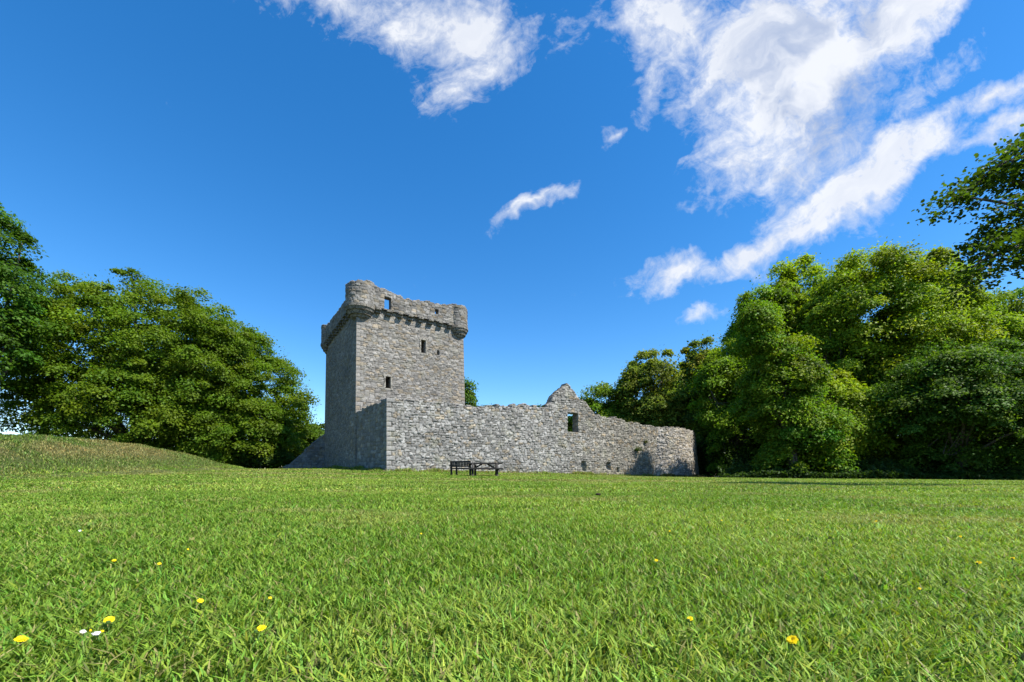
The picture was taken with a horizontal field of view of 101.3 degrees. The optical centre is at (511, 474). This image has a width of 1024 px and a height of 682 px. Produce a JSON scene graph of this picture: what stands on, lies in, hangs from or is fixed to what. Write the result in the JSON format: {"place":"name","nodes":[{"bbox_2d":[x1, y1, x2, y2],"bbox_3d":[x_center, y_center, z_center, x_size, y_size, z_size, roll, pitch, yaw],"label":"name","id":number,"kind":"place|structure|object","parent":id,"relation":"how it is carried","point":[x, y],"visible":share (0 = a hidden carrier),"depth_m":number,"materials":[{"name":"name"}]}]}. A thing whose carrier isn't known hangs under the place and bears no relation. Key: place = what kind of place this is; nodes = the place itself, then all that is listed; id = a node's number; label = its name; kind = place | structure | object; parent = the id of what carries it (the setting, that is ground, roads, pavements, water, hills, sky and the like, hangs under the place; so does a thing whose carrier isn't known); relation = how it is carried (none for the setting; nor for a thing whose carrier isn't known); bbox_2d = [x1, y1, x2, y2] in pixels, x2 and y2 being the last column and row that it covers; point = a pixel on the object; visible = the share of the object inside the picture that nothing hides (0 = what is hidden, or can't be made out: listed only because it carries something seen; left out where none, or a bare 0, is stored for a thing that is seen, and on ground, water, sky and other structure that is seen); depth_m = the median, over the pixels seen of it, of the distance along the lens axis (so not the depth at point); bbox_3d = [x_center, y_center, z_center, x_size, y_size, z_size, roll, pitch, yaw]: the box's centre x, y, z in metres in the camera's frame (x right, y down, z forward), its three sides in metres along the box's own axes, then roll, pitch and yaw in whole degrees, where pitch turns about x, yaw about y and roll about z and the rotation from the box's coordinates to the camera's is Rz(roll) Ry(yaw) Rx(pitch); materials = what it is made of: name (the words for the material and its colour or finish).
{"place":"outdoors","nodes":[
{"label":"outdoors","id":0,"kind":"place"},
{"bbox_2d":[0,434,242,474],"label":"mound grass","id":1,"kind":"structure","parent":0,"point":[6,437],"depth_m":21.60,"materials":[{"name":"green plant"}]},
{"bbox_2d":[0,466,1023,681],"bbox_3d":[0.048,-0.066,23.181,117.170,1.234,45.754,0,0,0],"label":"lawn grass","id":2,"kind":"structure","parent":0,"point":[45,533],"depth_m":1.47,"materials":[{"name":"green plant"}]},
{"bbox_2d":[0,436,1023,681],"bbox_3d":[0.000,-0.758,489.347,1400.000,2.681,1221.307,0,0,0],"label":"ground","id":3,"kind":"structure","parent":0,"point":[56,468],"depth_m":1.56,"materials":[{"name":"green plant"}]},
{"bbox_2d":[13,636,28,646],"bbox_3d":[-0.992,0.356,0.849,0.019,0.057,0.019,0,0,-17],"label":"yellow flower","id":4,"kind":"object","parent":3,"relation":"on","point":[20,639],"visible":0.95,"depth_m":0.85,"materials":[{"name":"yellow plant"}]},
{"bbox_2d":[0,202,64,402],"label":"broadleaf tree","id":5,"kind":"object","parent":3,"relation":"on","point":[15,317],"visible":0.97,"depth_m":38.30,"materials":[{"name":"green plant"}]},
{"bbox_2d":[80,629,91,648],"bbox_3d":[-0.904,0.357,0.890,0.019,0.055,0.011,0,0,0],"label":"white flower","id":6,"kind":"object","parent":3,"relation":"on","point":[83,631],"visible":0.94,"depth_m":0.89,"materials":[{"name":"white plant"}]},
{"bbox_2d":[91,630,103,641],"bbox_3d":[-0.869,0.357,0.882,0.015,0.055,0.020,0,0,17],"label":"white flower","id":7,"kind":"object","parent":3,"relation":"on","point":[97,633],"visible":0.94,"depth_m":0.88,"materials":[{"name":"white plant"}]},
{"bbox_2d":[103,616,114,633],"bbox_3d":[-0.922,0.356,0.959,0.019,0.058,0.026,0,0,-13],"label":"yellow flower","id":8,"kind":"object","parent":3,"relation":"on","point":[108,619],"visible":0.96,"depth_m":0.96,"materials":[{"name":"yellow plant"}]},
{"bbox_2d":[0,267,264,449],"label":"spreading tree","id":9,"kind":"object","parent":3,"relation":"on","point":[94,406],"visible":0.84,"depth_m":42.97,"materials":[{"name":"green plant"}]},
{"bbox_2d":[197,598,204,608],"bbox_3d":[-0.817,0.355,1.103,0.012,0.057,0.018,0,0,9],"label":"yellow flower","id":10,"kind":"object","parent":3,"relation":"on","point":[199,600],"visible":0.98,"depth_m":1.10,"materials":[{"name":"yellow plant"}]},
{"bbox_2d":[104,310,322,467],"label":"spreading tree","id":11,"kind":"object","parent":3,"relation":"on","point":[256,423],"visible":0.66,"depth_m":47.37,"materials":[{"name":"green plant"}]},
{"bbox_2d":[226,439,294,468],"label":"bushy tree","id":12,"kind":"object","parent":3,"relation":"on","point":[287,458],"visible":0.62,"depth_m":47.96,"materials":[{"name":"green plant"}]},
{"bbox_2d":[254,625,266,640],"bbox_3d":[-0.544,0.356,0.904,0.018,0.057,0.027,0,0,35],"label":"yellow flower","id":13,"kind":"object","parent":3,"relation":"on","point":[260,628],"visible":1,"depth_m":0.90,"materials":[{"name":"yellow plant"}]},
{"bbox_2d":[251,464,276,468],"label":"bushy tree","id":14,"kind":"object","parent":3,"relation":"on","point":[262,467],"depth_m":55.64,"materials":[{"name":"green plant"}]},
{"bbox_2d":[247,407,324,468],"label":"bushy tree","id":15,"kind":"object","parent":3,"relation":"on","point":[309,438],"visible":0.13,"depth_m":55.64,"materials":[{"name":"green plant"}]},
{"bbox_2d":[283,434,324,467],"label":"broken wall","id":16,"kind":"structure","parent":3,"relation":"on","point":[312,455],"depth_m":45.36,"materials":[{"name":"stone"}]},
{"bbox_2d":[320,279,467,467],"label":"castle tower","id":17,"kind":"structure","parent":3,"relation":"on","point":[400,348],"depth_m":37.89,"materials":[{"name":"stone"}]},
{"bbox_2d":[383,374,392,390],"bbox_3d":[-10.844,-8.000,36.638,0.820,1.380,0.300,0,0,-34],"label":"window","id":18,"kind":"structure","parent":17,"relation":"in","point":[385,375],"depth_m":36.52,"materials":[{"name":"stone"}]},
{"bbox_2d":[419,337,427,354],"bbox_3d":[-8.170,-11.700,38.526,0.840,1.540,0.300,0,0,-34],"label":"window","id":19,"kind":"structure","parent":17,"relation":"in","point":[420,338],"depth_m":38.37,"materials":[{"name":"stone"}]},
{"bbox_2d":[450,461,475,475],"bbox_3d":[-2.815,-0.324,24.172,1.390,0.875,0.645,0,0,28],"label":"garden bench","id":20,"kind":"object","parent":3,"relation":"on","point":[458,465],"visible":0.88,"depth_m":24.05,"materials":[{"name":"brown wood"}]},
{"bbox_2d":[464,377,478,406],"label":"broadleaf tree","id":21,"kind":"object","parent":3,"relation":"on","point":[471,398],"visible":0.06,"depth_m":62.70,"materials":[{"name":"green plant"}]},
{"bbox_2d":[467,463,502,475],"bbox_3d":[-1.550,-0.239,23.800,1.950,0.813,1.675,0,0,-6],"label":"picnic table","id":22,"kind":"object","parent":3,"relation":"on","point":[496,468],"visible":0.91,"depth_m":23.35,"materials":[{"name":"brown wood"}]},
{"bbox_2d":[304,465,710,476],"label":"wall foot grass","id":23,"kind":"structure","parent":3,"relation":"on","point":[360,467],"depth_m":35.59,"materials":[{"name":"green plant"}]},
{"bbox_2d":[350,383,698,475],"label":"curtain wall","id":24,"kind":"structure","parent":3,"relation":"on","point":[393,433],"depth_m":35.35,"materials":[{"name":"stone"}]},
{"bbox_2d":[567,414,572,431],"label":"broadleaf tree","id":25,"kind":"object","parent":3,"relation":"on","point":[570,420],"visible":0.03,"depth_m":64.55,"materials":[{"name":"green plant"}]},
{"bbox_2d":[570,381,642,430],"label":"broadleaf tree","id":26,"kind":"object","parent":3,"relation":"on","point":[601,392],"visible":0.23,"depth_m":61.84,"materials":[{"name":"green plant"}]},
{"bbox_2d":[602,348,703,459],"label":"broadleaf tree","id":27,"kind":"object","parent":3,"relation":"on","point":[652,382],"visible":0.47,"depth_m":58.91,"materials":[{"name":"green plant"}]},
{"bbox_2d":[643,381,725,474],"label":"broadleaf tree","id":28,"kind":"object","parent":3,"relation":"on","point":[688,421],"visible":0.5,"depth_m":55.57,"materials":[{"name":"green plant"}]},
{"bbox_2d":[687,616,692,631],"bbox_3d":[0.412,0.358,0.972,0.014,0.056,0.015,0,0,12],"label":"yellow flower","id":29,"kind":"object","parent":3,"relation":"on","point":[689,618],"visible":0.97,"depth_m":0.97,"materials":[{"name":"yellow plant"}]},
{"bbox_2d":[667,330,755,476],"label":"broadleaf tree","id":30,"kind":"object","parent":3,"relation":"on","point":[693,358],"visible":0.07,"depth_m":58.34,"materials":[{"name":"green plant"}]},
{"bbox_2d":[684,338,787,476],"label":"broadleaf tree","id":31,"kind":"object","parent":3,"relation":"on","point":[712,379],"visible":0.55,"depth_m":47.12,"materials":[{"name":"green plant"}]},
{"bbox_2d":[716,274,806,454],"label":"broadleaf tree","id":32,"kind":"object","parent":3,"relation":"on","point":[783,298],"visible":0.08,"depth_m":49.26,"materials":[{"name":"green plant"}]},
{"bbox_2d":[786,635,798,651],"bbox_3d":[0.567,0.358,0.850,0.023,0.059,0.020,0,0,37],"label":"yellow flower","id":33,"kind":"object","parent":3,"relation":"on","point":[790,639],"visible":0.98,"depth_m":0.85,"materials":[{"name":"yellow plant"}]},
{"bbox_2d":[722,291,867,473],"bbox_3d":[25.266,-7.846,38.898,11.105,17.090,9.728,0,0,0],"label":"broadleaf tree","id":34,"kind":"object","parent":3,"relation":"on","point":[774,361],"visible":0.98,"depth_m":36.67,"materials":[{"name":"green plant"}]},
{"bbox_2d":[759,252,870,382],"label":"broadleaf tree","id":35,"kind":"object","parent":3,"relation":"on","point":[788,277],"visible":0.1,"depth_m":51.19,"materials":[{"name":"green plant"}]},
{"bbox_2d":[775,364,904,471],"bbox_3d":[29.831,-4.954,39.864,10.974,11.346,8.916,0,0,0],"label":"broadleaf tree","id":36,"kind":"object","parent":3,"relation":"on","point":[852,388],"visible":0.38,"depth_m":37.17,"materials":[{"name":"green plant"}]},
{"bbox_2d":[696,420,1023,479],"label":"undergrowth","id":37,"kind":"object","parent":3,"relation":"on","point":[872,469],"visible":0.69,"depth_m":35.78,"materials":[{"name":"green plant"}]},
{"bbox_2d":[796,235,1014,465],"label":"broadleaf tree","id":38,"kind":"object","parent":3,"relation":"on","point":[898,325],"visible":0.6,"depth_m":40.79,"materials":[{"name":"green plant"}]},
{"bbox_2d":[852,334,1023,475],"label":"broadleaf tree","id":39,"kind":"object","parent":3,"relation":"on","point":[977,395],"visible":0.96,"depth_m":34.56,"materials":[{"name":"green plant"}]},
{"bbox_2d":[907,123,1023,306],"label":"broadleaf tree","id":40,"kind":"object","parent":3,"relation":"on","point":[1003,167],"visible":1,"depth_m":11.77,"materials":[{"name":"green plant"}]},
{"bbox_2d":[934,285,1023,462],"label":"broadleaf tree","id":41,"kind":"object","parent":3,"relation":"on","point":[1015,312],"visible":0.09,"depth_m":42.85,"materials":[{"name":"green plant"}]},
{"bbox_2d":[991,352,1023,469],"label":"broadleaf tree","id":42,"kind":"object","parent":3,"relation":"on","point":[1020,447],"visible":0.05,"depth_m":35.41,"materials":[{"name":"green plant"}]},
{"bbox_2d":[0,0,1023,438],"label":"sky","id":43,"kind":"structure","parent":0,"point":[596,184],"materials":[{"name":"blue"}]}
]}

